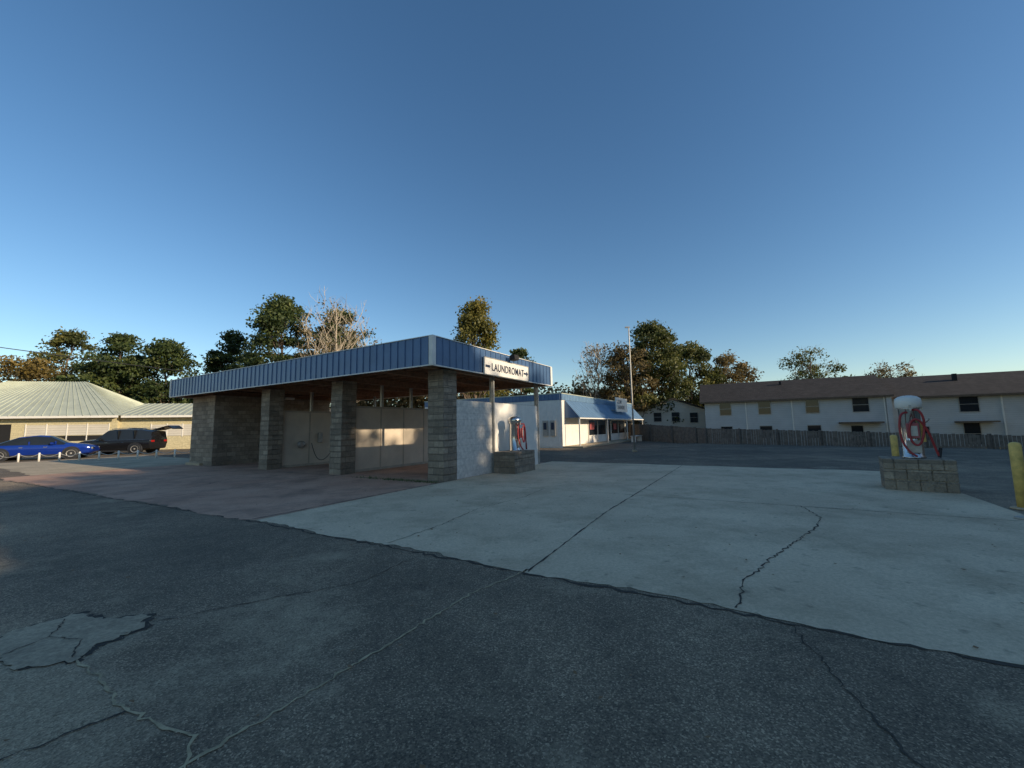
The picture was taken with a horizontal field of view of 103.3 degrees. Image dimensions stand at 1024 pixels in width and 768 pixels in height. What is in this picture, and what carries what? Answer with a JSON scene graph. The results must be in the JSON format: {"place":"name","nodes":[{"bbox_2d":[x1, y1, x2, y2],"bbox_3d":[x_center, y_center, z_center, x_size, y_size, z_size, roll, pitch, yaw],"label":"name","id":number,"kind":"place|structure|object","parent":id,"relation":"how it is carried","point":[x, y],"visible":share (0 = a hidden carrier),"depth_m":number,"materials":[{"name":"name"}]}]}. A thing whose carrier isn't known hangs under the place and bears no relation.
{"place":"outdoors","nodes":[
{"label":"outdoors","id":0,"kind":"place"},
{"bbox_2d":[0,455,189,475],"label":"side concrete pavement","id":1,"kind":"structure","parent":0,"point":[64,466],"depth_m":21.09,"materials":[{"name":"concrete"}]},
{"bbox_2d":[0,347,206,373],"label":"power line","id":2,"kind":"object","parent":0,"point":[98,360],"visible":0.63,"depth_m":42.90,"materials":[{"name":"black metal"}]},
{"bbox_2d":[0,600,368,767],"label":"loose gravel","id":3,"kind":"structure","parent":0,"point":[173,681],"depth_m":2.57,"materials":[{"name":"gravel"}]},
{"bbox_2d":[1,462,540,519],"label":"stained concrete pavement","id":4,"kind":"structure","parent":0,"point":[269,493],"depth_m":11.76,"materials":[{"name":"concrete"}]},
{"bbox_2d":[189,395,329,465],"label":"equipment room wall","id":5,"kind":"structure","parent":4,"relation":"on","point":[225,430],"depth_m":19.68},
{"bbox_2d":[258,389,284,469],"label":"pillar","id":6,"kind":"structure","parent":4,"relation":"on","point":[271,430],"depth_m":16.74,"materials":[{"name":"brick"}]},
{"bbox_2d":[196,365,538,400],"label":"roof beam","id":7,"kind":"structure","parent":6,"relation":"on","point":[288,389],"depth_m":17.48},
{"bbox_2d":[169,334,552,402],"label":"fascia trim","id":8,"kind":"structure","parent":7,"relation":"attached to","point":[372,371],"depth_m":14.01,"materials":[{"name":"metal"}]},
{"bbox_2d":[171,336,428,396],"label":"fascia front","id":9,"kind":"structure","parent":8,"relation":"attached to","point":[404,353],"depth_m":13.76,"materials":[{"name":"blue metal"}]},
{"bbox_2d":[180,382,545,401],"bbox_3d":[-7.441,-0.045,18.645,16.761,0.790,7.553,-5,-7,31],"label":"fascia backing","id":10,"kind":"object","parent":8,"relation":"attached to","point":[474,388],"visible":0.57,"depth_m":19.89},
{"bbox_2d":[227,367,511,397],"bbox_3d":[-7.460,0.018,18.596,16.620,0.215,6.800,-5,-7,31],"label":"roof joist","id":11,"kind":"object","parent":8,"relation":"attached to","point":[393,377],"visible":0.14,"depth_m":16.97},
{"bbox_2d":[436,336,549,384],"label":"fascia","id":12,"kind":"structure","parent":8,"relation":"attached to","point":[453,354],"depth_m":12.66,"materials":[{"name":"blue metal"}]},
{"bbox_2d":[483,356,528,381],"bbox_3d":[-0.146,-0.496,14.396,0.055,0.580,3.000,-5,-7,31],"label":"laundromat sign","id":13,"kind":"object","parent":8,"relation":"attached to","point":[499,368],"visible":1,"depth_m":14.20,"materials":[{"name":"white paint"}]},
{"bbox_2d":[282,412,344,465],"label":"bay wall","id":14,"kind":"structure","parent":4,"relation":"on","point":[295,428],"depth_m":18.05,"materials":[{"name":"metal"}]},
{"bbox_2d":[282,410,330,467],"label":"bay wall trim","id":15,"kind":"structure","parent":14,"relation":"attached to","point":[306,464],"depth_m":18.20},
{"bbox_2d":[310,392,375,410],"bbox_3d":[-8.261,0.969,20.100,0.100,0.890,3.700,-5,-7,31],"label":"roof post","id":16,"kind":"object","parent":14,"relation":"on","point":[312,397],"visible":0.5,"depth_m":18.56,"materials":[{"name":"metal"}]},
{"bbox_2d":[329,380,356,474],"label":"pillar","id":17,"kind":"structure","parent":4,"relation":"on","point":[343,416],"depth_m":14.36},
{"bbox_2d":[355,475,439,483],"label":"grass","id":18,"kind":"structure","parent":4,"relation":"on","point":[418,480],"depth_m":12.10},
{"bbox_2d":[355,408,446,469],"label":"bay wall","id":19,"kind":"structure","parent":4,"relation":"on","point":[367,445],"depth_m":16.26,"materials":[{"name":"paint"}]},
{"bbox_2d":[355,406,427,471],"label":"bay wall trim","id":20,"kind":"structure","parent":19,"relation":"attached to","point":[386,467],"depth_m":16.38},
{"bbox_2d":[380,385,412,407],"bbox_3d":[-4.282,0.644,17.736,0.100,0.890,3.700,-5,-7,31],"label":"roof post","id":21,"kind":"object","parent":19,"relation":"on","point":[382,396],"visible":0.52,"depth_m":16.23,"materials":[{"name":"metal"}]},
{"bbox_2d":[428,369,456,481],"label":"pillar","id":22,"kind":"structure","parent":4,"relation":"on","point":[442,415],"depth_m":11.99,"materials":[{"name":"brick"}]},
{"bbox_2d":[456,400,532,478],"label":"wall","id":23,"kind":"structure","parent":4,"relation":"on","point":[474,438],"depth_m":13.09,"materials":[{"name":"paint"}]},
{"bbox_2d":[495,403,537,464],"bbox_3d":[0.226,1.990,15.453,0.030,2.385,3.350,-5,-7,31],"label":"wall pilaster","id":24,"kind":"object","parent":23,"relation":"attached to","point":[527,415],"depth_m":15.47,"materials":[{"name":"white paint"}]},
{"bbox_2d":[489,377,539,472],"bbox_3d":[0.183,1.532,15.464,0.150,3.300,3.450,-5,-7,31],"label":"roof post","id":25,"kind":"object","parent":4,"relation":"on","point":[492,396],"visible":0.88,"depth_m":14.15,"materials":[{"name":"metal"}]},
{"bbox_2d":[0,440,1023,767],"bbox_3d":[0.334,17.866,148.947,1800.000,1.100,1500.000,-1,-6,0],"label":"ground","id":26,"kind":"structure","parent":0,"point":[718,676],"depth_m":2.64,"materials":[{"name":"asphalt"}]},
{"bbox_2d":[0,355,85,382],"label":"maple tree","id":27,"kind":"object","parent":26,"relation":"on","point":[29,369],"visible":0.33,"depth_m":54.19,"materials":[{"name":"green plant"}]},
{"bbox_2d":[0,435,100,461],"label":"blue sedan","id":28,"kind":"object","parent":26,"relation":"on","point":[45,445],"visible":0.89,"depth_m":26.10,"materials":[{"name":"paint"}]},
{"bbox_2d":[19,326,100,380],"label":"pine tree","id":29,"kind":"object","parent":26,"relation":"on","point":[72,338],"visible":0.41,"depth_m":60.44,"materials":[{"name":"green plant"}]},
{"bbox_2d":[0,416,119,442],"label":"wall","id":30,"kind":"structure","parent":26,"relation":"on","point":[18,428],"depth_m":36.99,"materials":[{"name":"paint"}]},
{"bbox_2d":[0,424,140,442],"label":"openings","id":31,"kind":"object","parent":30,"relation":"attached to","point":[5,431],"visible":0.33,"depth_m":36.17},
{"bbox_2d":[24,423,182,439],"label":"window bars","id":32,"kind":"object","parent":30,"relation":"attached to","point":[87,430],"depth_m":37.46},
{"bbox_2d":[25,424,191,435],"bbox_3d":[-37.402,4.391,38.214,13.303,1.200,0.217,1,-6,-17],"label":"window strip","id":33,"kind":"object","parent":30,"relation":"in","point":[93,429],"depth_m":37.43,"materials":[{"name":"glass"}]},
{"bbox_2d":[0,710,125,759],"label":"asphalt crack","id":34,"kind":"object","parent":26,"relation":"on","point":[68,732],"visible":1,"depth_m":2.12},
{"bbox_2d":[0,613,150,669],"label":"pothole patch","id":35,"kind":"object","parent":26,"relation":"on","point":[41,653],"visible":1,"depth_m":3.10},
{"bbox_2d":[0,611,155,670],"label":"pothole rim","id":36,"kind":"object","parent":26,"relation":"on","point":[120,637],"visible":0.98,"depth_m":3.20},
{"bbox_2d":[1,449,189,461],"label":"parking rail","id":37,"kind":"object","parent":26,"relation":"on","point":[79,454],"visible":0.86,"depth_m":24.86,"materials":[{"name":"metal"}]},
{"bbox_2d":[77,371,129,395],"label":"oak tree","id":38,"kind":"object","parent":26,"relation":"on","point":[102,383],"visible":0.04,"depth_m":55.83,"materials":[{"name":"green plant"}]},
{"bbox_2d":[51,332,168,403],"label":"pine tree","id":39,"kind":"object","parent":26,"relation":"on","point":[120,344],"visible":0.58,"depth_m":53.65,"materials":[{"name":"green plant"}]},
{"bbox_2d":[79,425,182,454],"bbox_3d":[-29.911,4.426,31.878,6.356,2.226,2.461,0,-6,-10],"label":"black suv","id":40,"kind":"object","parent":26,"relation":"on","point":[129,440],"visible":0.85,"depth_m":31.05,"materials":[{"name":"paint"}]},
{"bbox_2d":[76,659,197,767],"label":"asphalt crack","id":41,"kind":"object","parent":26,"relation":"on","point":[164,727],"visible":1,"depth_m":2.21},
{"bbox_2d":[119,416,191,449],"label":"wing wall","id":42,"kind":"structure","parent":26,"relation":"on","point":[178,442],"depth_m":39.40,"materials":[{"name":"paint"}]},
{"bbox_2d":[86,382,143,415],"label":"roof","id":43,"kind":"structure","parent":42,"relation":"on","point":[118,404],"depth_m":41.69,"materials":[{"name":"grey metal"}]},
{"bbox_2d":[0,415,191,418],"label":"eave trim","id":44,"kind":"structure","parent":43,"relation":"attached to","point":[95,416],"depth_m":37.29,"materials":[{"name":"white paint"}]},
{"bbox_2d":[0,381,117,415],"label":"roof front","id":45,"kind":"structure","parent":44,"relation":"on","point":[34,398],"depth_m":38.57,"materials":[{"name":"grey metal"}]},
{"bbox_2d":[118,403,192,415],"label":"wing roof front","id":46,"kind":"structure","parent":44,"relation":"on","point":[166,409],"depth_m":40.59,"materials":[{"name":"grey metal"}]},
{"bbox_2d":[124,337,204,403],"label":"pine tree","id":47,"kind":"object","parent":26,"relation":"on","point":[165,354],"visible":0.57,"depth_m":54.06,"materials":[{"name":"green plant"}]},
{"bbox_2d":[191,328,251,376],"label":"pine tree","id":48,"kind":"object","parent":26,"relation":"on","point":[218,360],"visible":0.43,"depth_m":57.81,"materials":[{"name":"green plant"}]},
{"bbox_2d":[226,292,317,368],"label":"pine tree","id":49,"kind":"object","parent":26,"relation":"on","point":[276,319],"visible":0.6,"depth_m":53.77,"materials":[{"name":"green plant"}]},
{"bbox_2d":[293,288,381,411],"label":"bare tree","id":50,"kind":"object","parent":26,"relation":"on","point":[327,344],"visible":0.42,"depth_m":52.41,"materials":[{"name":"brown plant"}]},
{"bbox_2d":[300,307,375,406],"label":"pine tree","id":51,"kind":"object","parent":26,"relation":"on","point":[340,330],"visible":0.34,"depth_m":58.49,"materials":[{"name":"brown plant"}]},
{"bbox_2d":[179,569,525,767],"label":"asphalt crack","id":52,"kind":"object","parent":26,"relation":"on","point":[228,737],"visible":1,"depth_m":2.44,"materials":[{"name":"asphalt"}]},
{"bbox_2d":[8,368,698,408],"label":"distant green trees","id":53,"kind":"object","parent":26,"relation":"on","point":[695,392],"depth_m":63.70,"materials":[{"name":"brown plant"}]},
{"bbox_2d":[449,295,513,398],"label":"sweetgum tree","id":54,"kind":"object","parent":26,"relation":"on","point":[472,323],"visible":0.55,"depth_m":50.35,"materials":[{"name":"green plant"}]},
{"bbox_2d":[356,379,638,408],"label":"distant autumn trees","id":55,"kind":"object","parent":26,"relation":"on","point":[418,401],"visible":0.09,"depth_m":60.24,"materials":[{"name":"brown plant"}]},
{"bbox_2d":[0,479,1023,667],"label":"asphalt edge crack","id":56,"kind":"object","parent":26,"relation":"on","point":[904,644],"visible":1,"depth_m":3.67,"materials":[{"name":"asphalt"}]},
{"bbox_2d":[15,521,1023,767],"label":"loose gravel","id":57,"kind":"structure","parent":26,"relation":"on","point":[528,638],"depth_m":2.77,"materials":[{"name":"gravel"}]},
{"bbox_2d":[508,347,535,395],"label":"pine tree","id":58,"kind":"object","parent":26,"relation":"on","point":[521,353],"visible":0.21,"depth_m":58.19,"materials":[{"name":"green plant"}]},
{"bbox_2d":[572,343,623,398],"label":"bare tree","id":59,"kind":"object","parent":26,"relation":"on","point":[596,357],"visible":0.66,"depth_m":59.53,"materials":[{"name":"brown plant"}]},
{"bbox_2d":[563,438,636,447],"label":"walkway","id":60,"kind":"structure","parent":26,"relation":"on","point":[593,444],"depth_m":31.80,"materials":[{"name":"concrete"}]},
{"bbox_2d":[588,419,631,441],"bbox_3d":[9.766,4.393,38.819,0.039,1.930,13.800,-5,-7,31],"label":"shop frame","id":61,"kind":"object","parent":60,"relation":"on","point":[618,433],"visible":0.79,"depth_m":37.82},
{"bbox_2d":[589,420,631,440],"bbox_3d":[9.740,4.420,38.832,0.020,1.880,13.600,-5,-7,31],"label":"shop glass","id":62,"kind":"object","parent":61,"relation":"in","point":[602,427],"visible":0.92,"depth_m":37.52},
{"bbox_2d":[592,340,661,424],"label":"oak tree","id":63,"kind":"object","parent":26,"relation":"on","point":[619,364],"visible":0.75,"depth_m":57.12,"materials":[{"name":"green plant"}]},
{"bbox_2d":[625,326,636,451],"bbox_3d":[6.866,0.249,23.390,0.320,7.270,0.240,-1,-6,0],"label":"light pole","id":64,"kind":"object","parent":26,"relation":"on","point":[634,450],"visible":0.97,"depth_m":23.30,"materials":[{"name":"metal"}]},
{"bbox_2d":[613,318,693,423],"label":"oak tree","id":65,"kind":"object","parent":26,"relation":"on","point":[658,337],"visible":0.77,"depth_m":57.82,"materials":[{"name":"green plant"}]},
{"bbox_2d":[634,410,705,439],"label":"walls","id":66,"kind":"structure","parent":26,"relation":"on","point":[648,418],"depth_m":55.29,"materials":[{"name":"grey"}]},
{"bbox_2d":[635,398,704,411],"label":"roof","id":67,"kind":"structure","parent":66,"relation":"on","point":[675,400],"depth_m":55.20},
{"bbox_2d":[638,399,704,411],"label":"gable","id":68,"kind":"structure","parent":66,"relation":"on","point":[680,406],"depth_m":55.47,"materials":[{"name":"grey"}]},
{"bbox_2d":[654,412,697,436],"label":"window glass","id":69,"kind":"object","parent":66,"relation":"in","point":[657,417],"visible":0.6,"depth_m":55.33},
{"bbox_2d":[654,340,728,407],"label":"oak tree","id":70,"kind":"object","parent":26,"relation":"on","point":[697,355],"visible":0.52,"depth_m":60.57,"materials":[{"name":"green plant"}]},
{"bbox_2d":[696,349,763,388],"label":"oak tree","id":71,"kind":"object","parent":26,"relation":"on","point":[740,373],"visible":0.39,"depth_m":62.43,"materials":[{"name":"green plant"}]},
{"bbox_2d":[705,397,888,445],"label":"walls","id":72,"kind":"structure","parent":26,"relation":"on","point":[832,414],"depth_m":44.09,"materials":[{"name":"grey"}]},
{"bbox_2d":[721,425,863,445],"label":"window frame","id":73,"kind":"object","parent":72,"relation":"attached to","point":[807,428],"visible":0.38,"depth_m":43.23,"materials":[{"name":"metal"}]},
{"bbox_2d":[721,425,863,444],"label":"window glass","id":74,"kind":"object","parent":73,"relation":"attached to","point":[818,427],"visible":0.45,"depth_m":43.38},
{"bbox_2d":[719,397,869,415],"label":"window frame","id":75,"kind":"object","parent":72,"relation":"attached to","point":[805,406],"visible":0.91,"depth_m":43.70,"materials":[{"name":"wood"}]},
{"bbox_2d":[719,398,868,414],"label":"window glass","id":76,"kind":"object","parent":75,"relation":"attached to","point":[763,407],"visible":0.95,"depth_m":43.75,"materials":[{"name":"glass"}]},
{"bbox_2d":[700,375,893,405],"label":"roof","id":77,"kind":"structure","parent":72,"relation":"on","point":[867,385],"depth_m":45.96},
{"bbox_2d":[700,395,893,403],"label":"fascia gutter","id":78,"kind":"object","parent":77,"relation":"attached to","point":[798,399],"visible":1,"depth_m":43.72,"materials":[{"name":"white metal"}]},
{"bbox_2d":[777,346,854,379],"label":"pine tree","id":79,"kind":"object","parent":26,"relation":"on","point":[813,369],"visible":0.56,"depth_m":70.36,"materials":[{"name":"green plant"}]},
{"bbox_2d":[628,423,1023,448],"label":"wooden fence","id":80,"kind":"object","parent":26,"relation":"on","point":[668,434],"visible":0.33,"depth_m":27.44,"materials":[{"name":"brown wood"}]},
{"bbox_2d":[759,614,925,767],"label":"asphalt crack","id":81,"kind":"object","parent":26,"relation":"on","point":[894,737],"visible":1,"depth_m":2.14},
{"bbox_2d":[885,396,895,433],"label":"party wall","id":82,"kind":"structure","parent":26,"relation":"on","point":[890,416],"depth_m":40.49,"materials":[{"name":"grey"}]},
{"bbox_2d":[864,360,924,377],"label":"oak tree","id":83,"kind":"object","parent":26,"relation":"on","point":[883,372],"visible":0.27,"depth_m":74.42,"materials":[{"name":"green plant"}]},
{"bbox_2d":[892,394,1023,446],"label":"walls","id":84,"kind":"structure","parent":26,"relation":"on","point":[943,414],"depth_m":38.25,"materials":[{"name":"grey"}]},
{"bbox_2d":[745,395,1007,440],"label":"downspout","id":85,"kind":"object","parent":84,"relation":"attached to","point":[1003,412],"visible":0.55,"depth_m":40.71,"materials":[{"name":"white paint"}]},
{"bbox_2d":[839,420,1000,423],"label":"porch roof","id":86,"kind":"structure","parent":84,"relation":"attached to","point":[954,422],"depth_m":38.62,"materials":[{"name":"brown"}]},
{"bbox_2d":[878,370,1023,396],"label":"roof","id":87,"kind":"structure","parent":84,"relation":"on","point":[986,383],"depth_m":40.37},
{"bbox_2d":[891,392,1023,398],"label":"fascia gutter","id":88,"kind":"object","parent":87,"relation":"attached to","point":[967,395],"visible":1,"depth_m":38.25,"materials":[{"name":"white metal"}]},
{"bbox_2d":[926,422,981,444],"bbox_3d":[46.470,4.490,36.862,14.800,2.100,0.068,-4,-7,27],"label":"window frame","id":89,"kind":"object","parent":84,"relation":"attached to","point":[964,430],"visible":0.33,"depth_m":38.38,"materials":[{"name":"metal"}]},
{"bbox_2d":[926,423,981,443],"bbox_3d":[46.481,4.492,36.884,14.700,2.000,0.016,-4,-7,27],"label":"window glass","id":90,"kind":"object","parent":89,"relation":"attached to","point":[971,427],"visible":0.39,"depth_m":38.37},
{"bbox_2d":[958,396,979,411],"bbox_3d":[50.645,1.400,35.013,17.300,1.500,0.068,-4,-7,27],"label":"window frame","id":91,"kind":"object","parent":84,"relation":"attached to","point":[969,411],"visible":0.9,"depth_m":38.58,"materials":[{"name":"metal"}]},
{"bbox_2d":[959,396,978,411],"bbox_3d":[50.656,1.402,35.034,17.200,1.400,0.016,-4,-7,27],"label":"window glass","id":92,"kind":"object","parent":91,"relation":"attached to","point":[969,403],"visible":1,"depth_m":38.61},
{"bbox_2d":[1008,442,1023,509],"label":"yellow bollard","id":93,"kind":"object","parent":26,"relation":"on","point":[1016,457],"visible":1,"depth_m":6.88,"materials":[{"name":"metal"}]},
{"bbox_2d":[0,0,1023,407],"label":"sky","id":94,"kind":"structure","parent":0,"point":[759,180],"materials":[{"name":"blue"}]},
{"bbox_2d":[511,400,626,447],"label":"walls","id":95,"kind":"structure","parent":0,"point":[569,431],"depth_m":30.66,"materials":[{"name":"white paint"}]},
{"bbox_2d":[425,400,560,446],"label":"wall panels","id":96,"kind":"object","parent":95,"relation":"attached to","point":[549,411],"visible":0.26,"depth_m":29.16,"materials":[{"name":"white paint"}]},
{"bbox_2d":[424,393,630,403],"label":"roof","id":97,"kind":"structure","parent":95,"relation":"on","point":[538,394],"depth_m":31.57,"materials":[{"name":"blue metal"}]},
{"bbox_2d":[425,394,561,406],"bbox_3d":[-2.067,1.360,32.114,13.040,0.430,0.025,-5,-7,31],"label":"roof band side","id":98,"kind":"object","parent":97,"relation":"attached to","point":[528,398],"visible":0.49,"depth_m":30.51,"materials":[{"name":"blue metal"}]},
{"bbox_2d":[562,394,631,407],"bbox_3d":[8.562,1.693,37.141,0.025,0.430,19.540,-5,-7,31],"label":"roof band front","id":99,"kind":"object","parent":97,"relation":"attached to","point":[583,399],"visible":0.78,"depth_m":33.41,"materials":[{"name":"blue metal"}]},
{"bbox_2d":[542,420,555,435],"bbox_3d":[2.661,3.177,29.068,1.000,1.100,0.085,-5,-7,31],"label":"payphone panel","id":100,"kind":"object","parent":95,"relation":"attached to","point":[552,432],"visible":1,"depth_m":28.97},
{"bbox_2d":[565,400,642,418],"bbox_3d":[9.196,2.526,36.997,1.122,1.280,19.000,-5,-7,31],"label":"awning","id":101,"kind":"object","parent":95,"relation":"attached to","point":[586,410],"visible":0.87,"depth_m":33.71,"materials":[{"name":"blue metal"}]},
{"bbox_2d":[565,402,578,417],"bbox_3d":[4.288,1.776,28.898,1.120,1.250,0.001,-5,-7,31],"label":"awning end","id":102,"kind":"object","parent":101,"relation":"attached to","point":[570,412],"visible":1,"depth_m":28.98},
{"bbox_2d":[612,397,626,411],"bbox_3d":[9.981,2.021,38.446,0.963,1.300,3.600,-5,-7,31],"label":"store sign","id":103,"kind":"object","parent":101,"relation":"attached to","point":[620,404],"visible":1,"depth_m":37.82,"materials":[{"name":"white paint"}]},
{"bbox_2d":[258,461,1023,664],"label":"concrete pavement","id":104,"kind":"structure","parent":0,"point":[917,603],"depth_m":5.48,"materials":[{"name":"concrete"}]},
{"bbox_2d":[0,461,1022,767],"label":"fallen leaves","id":105,"kind":"object","parent":104,"relation":"on","point":[496,613],"visible":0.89,"depth_m":2.89,"materials":[{"name":"brown plant"}]},
{"bbox_2d":[494,417,534,473],"bbox_3d":[0.096,2.099,14.204,0.846,1.911,1.432,-5,-7,31],"label":"vacuum station","id":106,"kind":"object","parent":104,"relation":"on","point":[514,459],"visible":0.99,"depth_m":13.91,"materials":[{"name":"concrete"}]},
{"bbox_2d":[528,466,680,570],"bbox_3d":[3.188,2.519,9.725,0.160,0.001,12.404,-4,-7,29],"label":"pavement joint","id":107,"kind":"object","parent":104,"relation":"on","point":[543,559],"visible":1,"depth_m":5.92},
{"bbox_2d":[735,506,821,607],"bbox_3d":[3.701,2.044,5.328,0.400,0.001,5.325,-6,-8,41],"label":"pavement crack","id":108,"kind":"object","parent":104,"relation":"on","point":[740,602],"visible":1,"depth_m":4.51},
{"bbox_2d":[890,435,899,455],"bbox_3d":[10.245,1.932,10.806,0.320,1.150,0.320,-1,-6,0],"label":"yellow bollard","id":109,"kind":"object","parent":104,"relation":"on","point":[894,445],"visible":0.47,"depth_m":10.79,"materials":[{"name":"metal"}]},
{"bbox_2d":[878,395,960,493],"bbox_3d":[9.069,1.306,9.167,1.152,2.095,0.910,-6,-8,37],"label":"vacuum station","id":110,"kind":"object","parent":104,"relation":"on","point":[913,468],"visible":1,"depth_m":8.91,"materials":[{"name":"concrete"}]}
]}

